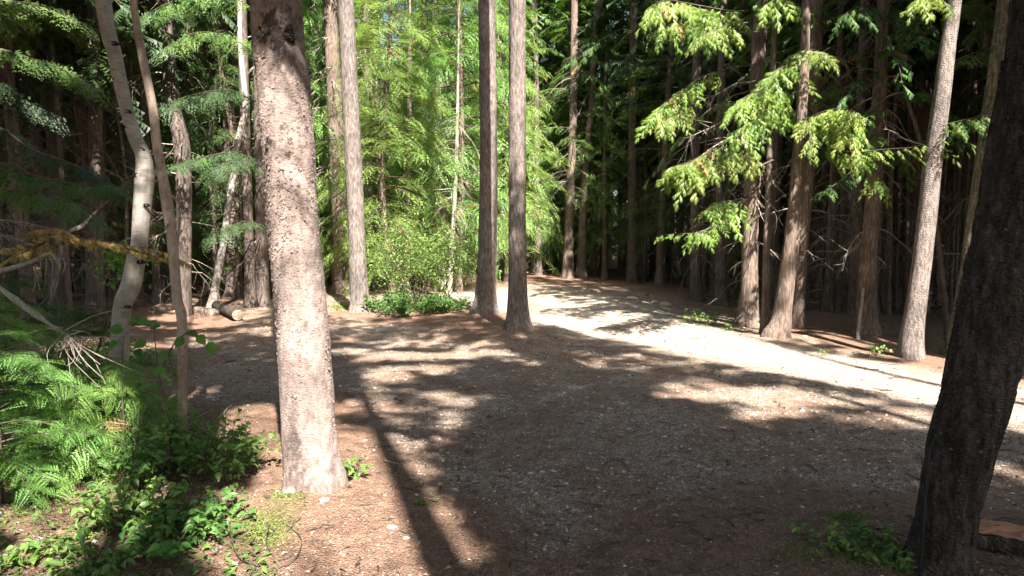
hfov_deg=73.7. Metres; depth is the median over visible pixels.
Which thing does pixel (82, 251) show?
thin conifer
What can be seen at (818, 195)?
conifer tree
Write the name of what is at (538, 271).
conifer tree
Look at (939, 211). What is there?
thin conifer
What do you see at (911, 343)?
fir tree
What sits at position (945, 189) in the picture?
thin conifer
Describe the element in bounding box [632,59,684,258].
thin conifer
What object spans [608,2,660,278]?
thin conifer
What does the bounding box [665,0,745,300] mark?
thin conifer
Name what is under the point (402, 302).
leafy shrub
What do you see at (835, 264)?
thin conifer
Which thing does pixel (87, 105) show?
thin conifer
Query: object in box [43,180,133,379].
arching limb
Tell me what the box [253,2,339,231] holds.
cedar tree
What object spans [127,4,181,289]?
thin conifer
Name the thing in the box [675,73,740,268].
thin conifer
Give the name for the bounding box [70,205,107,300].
conifer sapling
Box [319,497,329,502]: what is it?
stone
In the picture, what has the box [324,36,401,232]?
cedar tree
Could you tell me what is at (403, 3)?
cedar tree
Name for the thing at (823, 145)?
thin conifer
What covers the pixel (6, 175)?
cedar tree
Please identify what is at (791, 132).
thin conifer
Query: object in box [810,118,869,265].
thin conifer
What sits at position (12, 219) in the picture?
conifer tree
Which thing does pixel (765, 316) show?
cedar tree
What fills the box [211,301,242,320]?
fallen log
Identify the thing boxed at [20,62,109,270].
hemlock tree
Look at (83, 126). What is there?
conifer tree
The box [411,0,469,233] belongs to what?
cedar tree
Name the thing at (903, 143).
thin conifer
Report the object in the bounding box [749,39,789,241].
hemlock tree
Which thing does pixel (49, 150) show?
conifer tree
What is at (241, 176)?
cedar tree
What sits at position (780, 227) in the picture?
cedar tree
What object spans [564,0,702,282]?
hemlock tree
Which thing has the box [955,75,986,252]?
thin conifer
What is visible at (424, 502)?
plant
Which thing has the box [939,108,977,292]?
thin conifer
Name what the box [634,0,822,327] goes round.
cedar tree
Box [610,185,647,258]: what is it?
cedar tree
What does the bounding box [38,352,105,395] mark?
understory shrub
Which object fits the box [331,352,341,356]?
stone
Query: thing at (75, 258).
cedar tree
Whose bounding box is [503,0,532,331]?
conifer tree
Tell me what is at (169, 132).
conifer tree
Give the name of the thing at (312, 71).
conifer tree
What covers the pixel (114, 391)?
fern
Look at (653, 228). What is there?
thin conifer
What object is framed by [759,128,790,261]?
thin conifer
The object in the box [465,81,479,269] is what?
thin conifer
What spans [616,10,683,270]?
hemlock tree
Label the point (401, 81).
hemlock tree
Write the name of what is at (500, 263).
conifer tree
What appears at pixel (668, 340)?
stone
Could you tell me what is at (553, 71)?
conifer tree
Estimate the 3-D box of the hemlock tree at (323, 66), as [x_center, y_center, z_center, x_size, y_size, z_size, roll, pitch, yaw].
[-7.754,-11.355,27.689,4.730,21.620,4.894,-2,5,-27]
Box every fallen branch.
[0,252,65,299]
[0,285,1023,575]
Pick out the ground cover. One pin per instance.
(184, 560)
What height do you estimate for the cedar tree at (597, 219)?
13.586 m
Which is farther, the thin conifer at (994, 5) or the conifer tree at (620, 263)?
the conifer tree at (620, 263)
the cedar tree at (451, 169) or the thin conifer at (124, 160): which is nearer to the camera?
the thin conifer at (124, 160)
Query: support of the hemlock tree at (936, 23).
on the forest floor
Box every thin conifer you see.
[0,25,75,317]
[2,0,82,305]
[5,118,74,229]
[5,123,45,286]
[8,0,124,329]
[56,0,195,268]
[58,0,136,302]
[62,2,85,300]
[64,66,148,306]
[100,0,196,306]
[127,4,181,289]
[157,3,204,281]
[177,0,253,298]
[356,8,398,256]
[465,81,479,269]
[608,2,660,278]
[613,26,662,281]
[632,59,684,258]
[643,56,683,276]
[643,134,667,272]
[644,73,680,279]
[647,139,667,272]
[654,75,685,283]
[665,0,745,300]
[666,69,683,273]
[667,158,701,280]
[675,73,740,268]
[688,0,762,282]
[691,0,761,298]
[730,0,824,309]
[740,93,783,288]
[745,46,821,299]
[759,0,859,309]
[759,19,825,245]
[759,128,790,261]
[759,131,792,253]
[762,87,839,252]
[778,0,845,283]
[783,0,908,311]
[810,26,867,308]
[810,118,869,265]
[814,1,865,297]
[826,0,898,310]
[835,0,958,315]
[847,1,962,310]
[861,90,911,275]
[863,118,911,273]
[869,2,956,314]
[882,28,937,309]
[885,99,912,283]
[888,62,960,286]
[889,11,980,309]
[890,11,979,268]
[891,89,913,288]
[892,0,995,283]
[901,78,964,265]
[904,7,995,303]
[906,23,986,299]
[910,0,986,314]
[912,44,977,303]
[928,0,996,302]
[930,3,985,293]
[930,43,966,291]
[933,56,985,296]
[936,0,994,251]
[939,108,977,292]
[943,125,965,272]
[944,92,965,275]
[946,25,982,250]
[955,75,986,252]
[957,0,996,252]
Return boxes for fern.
[0,272,129,418]
[0,292,95,489]
[0,303,203,429]
[0,329,162,520]
[1,351,194,510]
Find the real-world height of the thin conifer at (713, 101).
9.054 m
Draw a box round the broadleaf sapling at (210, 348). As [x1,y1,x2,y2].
[96,317,217,479]
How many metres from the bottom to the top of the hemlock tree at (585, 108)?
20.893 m
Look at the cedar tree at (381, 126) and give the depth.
17.07 m
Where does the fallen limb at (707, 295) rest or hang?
on the forest floor
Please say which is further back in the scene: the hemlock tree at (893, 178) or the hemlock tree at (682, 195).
the hemlock tree at (682, 195)
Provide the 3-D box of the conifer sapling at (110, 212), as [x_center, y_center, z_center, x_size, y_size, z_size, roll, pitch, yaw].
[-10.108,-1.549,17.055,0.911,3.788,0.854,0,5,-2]
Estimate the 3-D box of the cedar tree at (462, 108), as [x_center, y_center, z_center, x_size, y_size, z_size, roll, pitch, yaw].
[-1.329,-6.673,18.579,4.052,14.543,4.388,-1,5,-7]
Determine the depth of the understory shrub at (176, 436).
4.55 m
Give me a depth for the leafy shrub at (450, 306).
13.24 m
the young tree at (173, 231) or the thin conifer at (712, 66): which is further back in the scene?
the thin conifer at (712, 66)
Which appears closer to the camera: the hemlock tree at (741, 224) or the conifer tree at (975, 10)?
the conifer tree at (975, 10)
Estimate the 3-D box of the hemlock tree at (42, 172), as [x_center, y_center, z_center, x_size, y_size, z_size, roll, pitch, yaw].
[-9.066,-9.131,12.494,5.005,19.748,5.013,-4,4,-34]
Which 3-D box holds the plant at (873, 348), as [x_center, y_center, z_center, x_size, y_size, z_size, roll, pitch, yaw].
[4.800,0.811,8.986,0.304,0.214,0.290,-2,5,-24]
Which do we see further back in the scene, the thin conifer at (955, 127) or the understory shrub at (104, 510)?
the thin conifer at (955, 127)
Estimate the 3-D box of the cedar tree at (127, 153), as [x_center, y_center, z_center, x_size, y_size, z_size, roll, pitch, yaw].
[-9.360,-4.647,16.266,3.740,10.154,3.458,-1,5,-16]
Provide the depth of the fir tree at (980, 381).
3.08 m
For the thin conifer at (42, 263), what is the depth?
22.18 m
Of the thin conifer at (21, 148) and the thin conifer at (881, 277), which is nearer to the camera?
the thin conifer at (21, 148)
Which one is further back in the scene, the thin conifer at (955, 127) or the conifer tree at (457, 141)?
the conifer tree at (457, 141)
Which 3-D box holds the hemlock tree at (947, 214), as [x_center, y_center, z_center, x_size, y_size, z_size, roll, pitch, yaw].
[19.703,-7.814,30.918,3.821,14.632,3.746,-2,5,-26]
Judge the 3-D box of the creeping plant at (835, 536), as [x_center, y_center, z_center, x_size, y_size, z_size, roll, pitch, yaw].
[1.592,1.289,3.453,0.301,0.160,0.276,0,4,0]
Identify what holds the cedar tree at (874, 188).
on the forest floor
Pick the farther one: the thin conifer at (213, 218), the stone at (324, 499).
the thin conifer at (213, 218)
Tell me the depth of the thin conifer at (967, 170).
14.79 m
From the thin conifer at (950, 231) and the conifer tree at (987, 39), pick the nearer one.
the conifer tree at (987, 39)
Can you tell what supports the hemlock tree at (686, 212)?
on the forest floor
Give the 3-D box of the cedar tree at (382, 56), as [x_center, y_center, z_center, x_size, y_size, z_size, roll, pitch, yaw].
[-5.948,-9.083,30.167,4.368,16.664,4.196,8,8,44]
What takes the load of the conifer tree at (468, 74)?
on the forest floor
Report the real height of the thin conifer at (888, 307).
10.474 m
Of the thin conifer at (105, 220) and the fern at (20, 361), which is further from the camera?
the thin conifer at (105, 220)
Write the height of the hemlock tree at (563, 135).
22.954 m
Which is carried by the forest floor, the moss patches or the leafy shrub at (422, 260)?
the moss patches
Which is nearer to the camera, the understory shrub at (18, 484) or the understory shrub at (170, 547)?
the understory shrub at (170, 547)
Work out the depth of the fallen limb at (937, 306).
15.46 m
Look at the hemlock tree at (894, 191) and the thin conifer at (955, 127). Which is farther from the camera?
the hemlock tree at (894, 191)
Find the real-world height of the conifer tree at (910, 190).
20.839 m
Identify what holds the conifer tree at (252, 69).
on the forest floor
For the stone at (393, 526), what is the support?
on the forest floor
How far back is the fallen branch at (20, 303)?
4.24 m
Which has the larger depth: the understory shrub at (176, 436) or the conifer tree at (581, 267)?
the conifer tree at (581, 267)
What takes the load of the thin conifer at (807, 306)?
on the forest floor
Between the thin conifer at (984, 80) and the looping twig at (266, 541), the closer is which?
the looping twig at (266, 541)
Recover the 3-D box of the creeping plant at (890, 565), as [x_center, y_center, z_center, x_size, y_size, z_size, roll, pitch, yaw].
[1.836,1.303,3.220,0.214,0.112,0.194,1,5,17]
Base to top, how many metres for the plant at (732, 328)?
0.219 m
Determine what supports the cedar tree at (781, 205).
on the forest floor
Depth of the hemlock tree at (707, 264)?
26.38 m
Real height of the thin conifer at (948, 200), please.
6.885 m
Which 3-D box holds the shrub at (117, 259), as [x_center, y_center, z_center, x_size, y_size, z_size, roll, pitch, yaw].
[-3.370,0.274,5.968,0.575,1.709,1.130,-2,5,-29]
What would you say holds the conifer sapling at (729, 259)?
on the forest floor
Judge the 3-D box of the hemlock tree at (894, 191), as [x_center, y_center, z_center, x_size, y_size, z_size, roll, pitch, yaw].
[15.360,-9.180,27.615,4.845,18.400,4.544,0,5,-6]
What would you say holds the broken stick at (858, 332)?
on the forest floor
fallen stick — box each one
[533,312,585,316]
[573,344,601,347]
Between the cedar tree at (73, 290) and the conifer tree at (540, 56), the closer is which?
the cedar tree at (73, 290)
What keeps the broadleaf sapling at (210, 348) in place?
on the forest floor
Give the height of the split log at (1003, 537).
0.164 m
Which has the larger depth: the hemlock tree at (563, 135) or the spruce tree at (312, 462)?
the hemlock tree at (563, 135)
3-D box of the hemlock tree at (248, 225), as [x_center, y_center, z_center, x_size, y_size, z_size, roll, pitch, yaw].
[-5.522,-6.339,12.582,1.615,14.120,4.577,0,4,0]
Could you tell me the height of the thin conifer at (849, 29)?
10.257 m
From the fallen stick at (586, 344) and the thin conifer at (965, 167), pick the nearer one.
the fallen stick at (586, 344)
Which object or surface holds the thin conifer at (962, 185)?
on the forest floor
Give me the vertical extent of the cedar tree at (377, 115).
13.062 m
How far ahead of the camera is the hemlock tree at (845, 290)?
15.33 m
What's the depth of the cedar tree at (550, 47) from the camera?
30.60 m
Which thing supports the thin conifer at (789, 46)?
on the forest floor
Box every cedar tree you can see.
[0,37,83,301]
[2,123,37,292]
[3,60,41,254]
[3,61,124,291]
[27,146,113,282]
[62,0,233,302]
[62,6,210,293]
[107,6,253,266]
[155,127,222,271]
[156,0,271,298]
[185,4,254,273]
[185,46,241,265]
[197,98,254,267]
[199,28,320,257]
[218,0,371,288]
[252,0,376,281]
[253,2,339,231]
[313,0,449,286]
[313,0,476,298]
[319,0,410,228]
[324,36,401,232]
[356,0,414,208]
[360,0,503,287]
[373,0,470,278]
[392,0,536,291]
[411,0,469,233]
[412,35,478,271]
[413,40,498,271]
[444,0,550,270]
[444,0,577,281]
[468,1,557,255]
[497,22,600,273]
[506,1,611,266]
[526,60,553,262]
[528,28,611,260]
[533,75,600,261]
[543,0,651,276]
[545,0,657,279]
[545,3,653,269]
[586,0,739,287]
[587,151,622,260]
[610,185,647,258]
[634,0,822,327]
[648,0,766,294]
[655,0,905,328]
[718,0,781,333]
[737,126,825,270]
[737,171,787,262]
[751,0,993,335]
[760,0,961,338]
[864,113,963,287]
[893,157,965,269]
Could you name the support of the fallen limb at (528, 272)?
on the forest floor
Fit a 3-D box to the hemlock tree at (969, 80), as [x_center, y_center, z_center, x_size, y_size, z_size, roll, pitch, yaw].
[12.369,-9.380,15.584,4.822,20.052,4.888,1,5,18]
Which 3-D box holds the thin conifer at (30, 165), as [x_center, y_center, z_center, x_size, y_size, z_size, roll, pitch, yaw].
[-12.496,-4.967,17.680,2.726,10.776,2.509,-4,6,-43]
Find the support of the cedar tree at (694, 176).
on the forest floor
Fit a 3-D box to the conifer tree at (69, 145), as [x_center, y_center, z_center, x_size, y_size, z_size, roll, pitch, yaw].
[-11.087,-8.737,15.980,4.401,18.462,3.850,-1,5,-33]
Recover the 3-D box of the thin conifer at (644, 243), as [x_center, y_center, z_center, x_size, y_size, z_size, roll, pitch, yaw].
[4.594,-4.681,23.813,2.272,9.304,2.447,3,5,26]
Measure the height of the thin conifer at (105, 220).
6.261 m
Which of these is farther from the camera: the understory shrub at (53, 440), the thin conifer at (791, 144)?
the thin conifer at (791, 144)
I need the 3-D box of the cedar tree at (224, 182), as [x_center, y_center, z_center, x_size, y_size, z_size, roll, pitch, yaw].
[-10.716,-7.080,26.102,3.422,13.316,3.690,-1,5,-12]
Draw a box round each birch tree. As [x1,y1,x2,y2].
[95,0,154,440]
[206,0,252,307]
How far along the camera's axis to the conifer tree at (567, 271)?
23.61 m
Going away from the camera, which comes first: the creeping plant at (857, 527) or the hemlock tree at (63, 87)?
the creeping plant at (857, 527)
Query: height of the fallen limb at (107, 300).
0.519 m
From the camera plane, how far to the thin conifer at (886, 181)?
20.71 m
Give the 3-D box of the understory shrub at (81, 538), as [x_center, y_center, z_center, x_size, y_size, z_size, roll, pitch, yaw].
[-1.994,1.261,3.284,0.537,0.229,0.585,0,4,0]
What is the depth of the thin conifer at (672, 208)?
32.38 m
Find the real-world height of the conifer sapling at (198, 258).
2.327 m
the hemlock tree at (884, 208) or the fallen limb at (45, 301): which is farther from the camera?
the hemlock tree at (884, 208)
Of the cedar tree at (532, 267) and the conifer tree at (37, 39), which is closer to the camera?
the conifer tree at (37, 39)
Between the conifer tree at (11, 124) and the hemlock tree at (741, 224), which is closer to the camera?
the conifer tree at (11, 124)
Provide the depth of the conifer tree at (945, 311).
10.46 m
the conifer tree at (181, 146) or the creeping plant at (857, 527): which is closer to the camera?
the creeping plant at (857, 527)
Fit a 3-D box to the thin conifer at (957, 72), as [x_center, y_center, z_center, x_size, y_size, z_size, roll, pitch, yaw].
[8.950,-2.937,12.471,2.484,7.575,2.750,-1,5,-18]
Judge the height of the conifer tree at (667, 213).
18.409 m
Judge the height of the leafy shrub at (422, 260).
2.349 m
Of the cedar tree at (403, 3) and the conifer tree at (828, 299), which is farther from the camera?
the cedar tree at (403, 3)
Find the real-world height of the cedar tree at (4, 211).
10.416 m
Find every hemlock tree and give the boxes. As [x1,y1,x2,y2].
[0,0,85,312]
[0,0,133,317]
[0,0,177,315]
[0,0,238,325]
[20,4,189,293]
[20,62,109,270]
[122,0,253,292]
[127,0,267,307]
[303,0,338,76]
[305,1,360,269]
[392,2,418,258]
[527,0,617,268]
[530,0,625,256]
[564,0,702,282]
[597,0,683,279]
[607,31,651,267]
[608,7,682,264]
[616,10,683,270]
[625,0,747,285]
[651,1,765,281]
[660,26,710,271]
[667,52,717,259]
[678,0,790,288]
[708,37,766,283]
[728,0,874,297]
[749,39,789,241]
[769,2,973,310]
[780,65,838,223]
[787,0,983,314]
[792,145,865,276]
[824,2,913,288]
[827,135,910,281]
[862,34,913,247]
[893,88,966,290]
[899,193,905,265]
[903,160,962,251]
[950,0,996,161]
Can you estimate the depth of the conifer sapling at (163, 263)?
24.88 m
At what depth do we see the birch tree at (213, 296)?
14.84 m
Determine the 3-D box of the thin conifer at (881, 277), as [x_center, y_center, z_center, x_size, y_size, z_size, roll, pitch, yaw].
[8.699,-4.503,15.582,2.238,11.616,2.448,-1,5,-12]
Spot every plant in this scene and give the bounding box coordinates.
[341,453,373,478]
[415,493,439,505]
[681,308,700,322]
[700,311,728,324]
[721,320,739,330]
[788,521,856,554]
[844,533,917,573]
[848,518,900,548]
[861,344,893,354]
[878,553,925,575]
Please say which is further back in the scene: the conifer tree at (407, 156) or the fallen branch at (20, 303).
the conifer tree at (407, 156)
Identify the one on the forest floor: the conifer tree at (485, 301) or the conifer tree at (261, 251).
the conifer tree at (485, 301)
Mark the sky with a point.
(382, 1)
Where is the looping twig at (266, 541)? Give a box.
[228,514,301,566]
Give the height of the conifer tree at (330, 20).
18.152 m
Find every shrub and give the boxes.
[0,532,58,570]
[1,470,66,503]
[4,404,129,461]
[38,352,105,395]
[39,515,173,575]
[66,474,188,533]
[86,222,159,290]
[92,418,215,489]
[116,491,230,560]
[120,396,253,476]
[164,489,261,535]
[179,418,280,482]
[347,200,500,310]
[360,288,453,316]
[417,291,472,312]
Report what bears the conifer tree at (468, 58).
on the forest floor
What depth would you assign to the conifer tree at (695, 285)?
17.79 m
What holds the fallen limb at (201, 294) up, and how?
on the forest floor
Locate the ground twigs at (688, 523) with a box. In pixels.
[2,317,1023,575]
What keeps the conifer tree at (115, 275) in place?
on the forest floor
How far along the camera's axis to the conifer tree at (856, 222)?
13.26 m
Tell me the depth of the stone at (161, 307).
13.97 m
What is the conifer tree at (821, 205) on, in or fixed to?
on the forest floor
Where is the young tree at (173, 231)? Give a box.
[130,0,187,461]
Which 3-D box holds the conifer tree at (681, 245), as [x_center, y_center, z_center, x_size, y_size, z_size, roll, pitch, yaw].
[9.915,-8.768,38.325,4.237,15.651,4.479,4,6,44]
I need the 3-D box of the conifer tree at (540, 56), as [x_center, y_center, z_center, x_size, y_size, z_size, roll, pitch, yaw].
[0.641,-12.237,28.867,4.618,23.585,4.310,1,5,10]
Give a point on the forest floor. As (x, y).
(488, 326)
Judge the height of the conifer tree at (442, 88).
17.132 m
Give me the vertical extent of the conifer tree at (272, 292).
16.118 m
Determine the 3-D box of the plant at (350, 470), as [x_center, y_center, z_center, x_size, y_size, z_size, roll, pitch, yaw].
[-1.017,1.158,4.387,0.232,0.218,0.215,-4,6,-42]
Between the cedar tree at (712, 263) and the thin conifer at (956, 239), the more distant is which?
the cedar tree at (712, 263)
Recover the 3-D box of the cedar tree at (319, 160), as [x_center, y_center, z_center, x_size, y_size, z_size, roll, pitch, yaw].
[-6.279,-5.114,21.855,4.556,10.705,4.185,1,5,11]
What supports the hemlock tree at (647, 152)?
on the forest floor
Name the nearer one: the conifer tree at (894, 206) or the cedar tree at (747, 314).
the cedar tree at (747, 314)
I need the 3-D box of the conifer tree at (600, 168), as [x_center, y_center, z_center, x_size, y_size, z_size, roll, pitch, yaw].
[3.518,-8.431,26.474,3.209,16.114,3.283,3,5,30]
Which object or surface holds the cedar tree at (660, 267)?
on the forest floor
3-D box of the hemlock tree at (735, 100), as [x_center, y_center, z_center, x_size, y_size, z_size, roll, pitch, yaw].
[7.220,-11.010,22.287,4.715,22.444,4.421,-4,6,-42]
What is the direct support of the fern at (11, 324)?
on the forest floor
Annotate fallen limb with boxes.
[15,287,169,305]
[39,288,48,306]
[192,278,211,296]
[527,258,576,273]
[706,287,761,297]
[736,282,821,302]
[930,305,941,308]
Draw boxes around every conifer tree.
[0,0,121,313]
[0,0,157,331]
[0,5,45,316]
[0,61,43,296]
[13,6,121,285]
[25,0,139,310]
[62,97,127,272]
[74,4,162,295]
[107,15,223,277]
[111,0,231,315]
[132,3,165,283]
[134,1,249,284]
[182,0,339,285]
[184,0,254,296]
[199,3,315,211]
[216,36,271,306]
[225,0,318,299]
[307,0,398,292]
[338,0,372,312]
[356,0,401,288]
[384,0,505,289]
[388,0,427,291]
[396,0,467,188]
[414,5,479,293]
[427,1,499,257]
[452,0,507,266]
[454,0,552,279]
[468,0,499,314]
[473,1,566,266]
[498,0,581,275]
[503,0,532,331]
[505,0,637,278]
[506,0,629,262]
[530,0,654,277]
[530,2,584,263]
[559,0,642,274]
[580,4,657,274]
[600,6,625,259]
[639,0,739,302]
[650,50,684,266]
[658,71,705,265]
[673,0,776,306]
[702,0,855,301]
[764,8,913,293]
[765,55,829,288]
[771,1,892,312]
[791,2,896,304]
[808,0,916,315]
[863,155,910,276]
[868,16,949,339]
[875,3,983,312]
[888,15,969,292]
[890,0,996,130]
[904,0,996,305]
[960,6,990,60]
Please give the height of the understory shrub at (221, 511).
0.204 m
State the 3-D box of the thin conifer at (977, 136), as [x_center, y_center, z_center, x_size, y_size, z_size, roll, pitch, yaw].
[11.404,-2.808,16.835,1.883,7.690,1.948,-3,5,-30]
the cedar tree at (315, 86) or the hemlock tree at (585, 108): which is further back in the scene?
the hemlock tree at (585, 108)
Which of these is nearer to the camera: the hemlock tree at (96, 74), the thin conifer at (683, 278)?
the hemlock tree at (96, 74)
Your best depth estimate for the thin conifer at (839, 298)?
14.42 m
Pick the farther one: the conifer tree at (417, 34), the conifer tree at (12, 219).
the conifer tree at (417, 34)
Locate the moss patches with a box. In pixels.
[227,298,904,573]
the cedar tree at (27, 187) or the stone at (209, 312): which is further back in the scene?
the cedar tree at (27, 187)
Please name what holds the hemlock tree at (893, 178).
on the forest floor
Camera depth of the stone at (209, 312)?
13.47 m
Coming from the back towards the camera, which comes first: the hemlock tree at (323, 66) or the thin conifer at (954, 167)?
the hemlock tree at (323, 66)
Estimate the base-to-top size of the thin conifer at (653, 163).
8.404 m
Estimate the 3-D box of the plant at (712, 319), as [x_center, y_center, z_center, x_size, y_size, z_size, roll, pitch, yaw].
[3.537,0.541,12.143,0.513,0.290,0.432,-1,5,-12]
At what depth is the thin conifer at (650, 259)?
29.14 m
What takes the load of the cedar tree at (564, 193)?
on the forest floor
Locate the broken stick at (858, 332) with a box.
[856,288,864,339]
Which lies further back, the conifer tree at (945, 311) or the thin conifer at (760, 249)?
the thin conifer at (760, 249)
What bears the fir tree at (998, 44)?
on the forest floor
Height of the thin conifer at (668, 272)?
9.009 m
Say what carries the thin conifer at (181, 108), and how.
on the forest floor
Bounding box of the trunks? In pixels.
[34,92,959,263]
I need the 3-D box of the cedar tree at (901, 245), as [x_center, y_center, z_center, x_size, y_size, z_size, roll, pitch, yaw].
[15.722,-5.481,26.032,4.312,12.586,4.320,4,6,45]
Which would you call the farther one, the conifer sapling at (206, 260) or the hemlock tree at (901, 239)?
the hemlock tree at (901, 239)
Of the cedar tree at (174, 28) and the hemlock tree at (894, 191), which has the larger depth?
the hemlock tree at (894, 191)
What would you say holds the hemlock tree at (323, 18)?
on the forest floor
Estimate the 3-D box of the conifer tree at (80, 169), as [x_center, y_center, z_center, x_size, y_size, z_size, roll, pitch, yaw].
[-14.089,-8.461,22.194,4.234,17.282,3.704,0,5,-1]
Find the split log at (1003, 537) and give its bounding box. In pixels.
[976,518,1023,555]
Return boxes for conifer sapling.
[36,234,72,300]
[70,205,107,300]
[103,157,124,289]
[157,228,168,278]
[192,209,207,291]
[201,238,210,276]
[653,164,675,282]
[712,214,741,303]
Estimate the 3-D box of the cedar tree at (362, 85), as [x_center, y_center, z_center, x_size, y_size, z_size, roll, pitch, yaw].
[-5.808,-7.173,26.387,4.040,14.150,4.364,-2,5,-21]
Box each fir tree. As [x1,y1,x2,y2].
[870,0,990,359]
[902,0,1023,575]
[942,0,1009,354]
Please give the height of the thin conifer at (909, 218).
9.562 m
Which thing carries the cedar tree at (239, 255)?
on the forest floor
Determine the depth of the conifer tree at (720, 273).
16.30 m
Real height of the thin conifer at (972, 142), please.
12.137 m
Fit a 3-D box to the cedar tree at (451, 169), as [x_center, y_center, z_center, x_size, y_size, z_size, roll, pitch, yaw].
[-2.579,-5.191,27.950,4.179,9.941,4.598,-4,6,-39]
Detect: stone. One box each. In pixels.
[150,304,171,311]
[193,306,205,312]
[200,308,221,315]
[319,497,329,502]
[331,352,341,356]
[386,524,396,528]
[658,301,670,305]
[663,338,674,341]
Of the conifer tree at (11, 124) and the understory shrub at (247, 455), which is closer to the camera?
the understory shrub at (247, 455)
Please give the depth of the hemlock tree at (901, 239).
43.20 m
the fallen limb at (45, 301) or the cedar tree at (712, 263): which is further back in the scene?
the cedar tree at (712, 263)
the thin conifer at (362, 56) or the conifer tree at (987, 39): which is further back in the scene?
the thin conifer at (362, 56)
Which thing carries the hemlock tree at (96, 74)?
on the forest floor
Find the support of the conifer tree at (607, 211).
on the forest floor
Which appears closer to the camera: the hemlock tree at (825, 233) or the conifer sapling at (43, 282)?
the conifer sapling at (43, 282)
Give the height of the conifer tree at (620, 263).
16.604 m
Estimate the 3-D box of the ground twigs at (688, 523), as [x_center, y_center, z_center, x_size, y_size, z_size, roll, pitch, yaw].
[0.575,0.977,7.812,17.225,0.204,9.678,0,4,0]
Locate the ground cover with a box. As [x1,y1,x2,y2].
[0,340,277,575]
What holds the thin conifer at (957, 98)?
on the forest floor
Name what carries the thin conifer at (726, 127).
on the forest floor
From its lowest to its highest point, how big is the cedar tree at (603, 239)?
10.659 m
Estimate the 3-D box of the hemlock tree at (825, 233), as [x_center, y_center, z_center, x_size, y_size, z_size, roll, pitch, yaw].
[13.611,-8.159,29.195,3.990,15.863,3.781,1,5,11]
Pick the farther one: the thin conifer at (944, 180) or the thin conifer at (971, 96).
the thin conifer at (944, 180)
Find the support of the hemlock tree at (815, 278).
on the forest floor
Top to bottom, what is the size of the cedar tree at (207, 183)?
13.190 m
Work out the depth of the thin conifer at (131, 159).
14.49 m
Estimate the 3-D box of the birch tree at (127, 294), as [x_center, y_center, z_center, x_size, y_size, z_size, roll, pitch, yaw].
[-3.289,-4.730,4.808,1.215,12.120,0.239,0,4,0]
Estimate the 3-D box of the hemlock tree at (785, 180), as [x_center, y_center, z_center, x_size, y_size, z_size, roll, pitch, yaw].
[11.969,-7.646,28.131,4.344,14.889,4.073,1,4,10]
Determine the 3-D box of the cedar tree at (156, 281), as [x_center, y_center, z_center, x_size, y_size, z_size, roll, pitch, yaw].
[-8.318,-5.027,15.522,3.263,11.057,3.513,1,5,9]
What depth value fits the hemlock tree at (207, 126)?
18.16 m
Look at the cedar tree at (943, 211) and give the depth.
28.45 m
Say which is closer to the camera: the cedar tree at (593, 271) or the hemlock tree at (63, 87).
the hemlock tree at (63, 87)
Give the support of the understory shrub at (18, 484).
on the forest floor
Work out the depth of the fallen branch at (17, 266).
6.27 m
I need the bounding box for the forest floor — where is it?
[0,256,1023,575]
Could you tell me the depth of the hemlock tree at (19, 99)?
6.35 m
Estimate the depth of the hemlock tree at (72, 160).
18.47 m
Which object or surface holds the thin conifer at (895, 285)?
on the forest floor
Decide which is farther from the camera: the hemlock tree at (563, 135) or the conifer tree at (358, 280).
the hemlock tree at (563, 135)
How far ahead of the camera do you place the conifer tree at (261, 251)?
15.32 m
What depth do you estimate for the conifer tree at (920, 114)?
14.67 m
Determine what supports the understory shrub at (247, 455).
on the forest floor
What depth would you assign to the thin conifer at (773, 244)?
15.97 m
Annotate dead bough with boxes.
[0,227,191,269]
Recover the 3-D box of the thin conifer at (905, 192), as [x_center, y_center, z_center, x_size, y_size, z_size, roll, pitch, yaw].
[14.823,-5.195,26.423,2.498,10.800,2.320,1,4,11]
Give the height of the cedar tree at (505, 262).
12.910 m
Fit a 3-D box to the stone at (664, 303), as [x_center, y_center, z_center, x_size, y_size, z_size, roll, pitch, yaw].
[3.527,0.392,15.789,0.304,0.169,0.249,0,4,0]
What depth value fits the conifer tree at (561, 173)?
35.41 m
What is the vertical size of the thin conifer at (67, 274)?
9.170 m
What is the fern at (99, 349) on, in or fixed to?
on the forest floor
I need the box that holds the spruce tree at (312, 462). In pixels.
[249,0,346,493]
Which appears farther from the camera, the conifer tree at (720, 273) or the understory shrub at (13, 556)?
the conifer tree at (720, 273)
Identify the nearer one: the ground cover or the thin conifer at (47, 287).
the ground cover
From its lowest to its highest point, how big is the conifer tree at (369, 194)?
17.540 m
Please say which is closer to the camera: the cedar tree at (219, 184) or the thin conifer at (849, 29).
the thin conifer at (849, 29)
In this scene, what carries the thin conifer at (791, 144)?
on the forest floor
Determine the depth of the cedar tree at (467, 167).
25.43 m
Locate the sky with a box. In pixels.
[72,1,900,255]
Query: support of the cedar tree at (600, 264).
on the forest floor
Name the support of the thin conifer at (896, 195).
on the forest floor
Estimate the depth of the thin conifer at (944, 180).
17.88 m

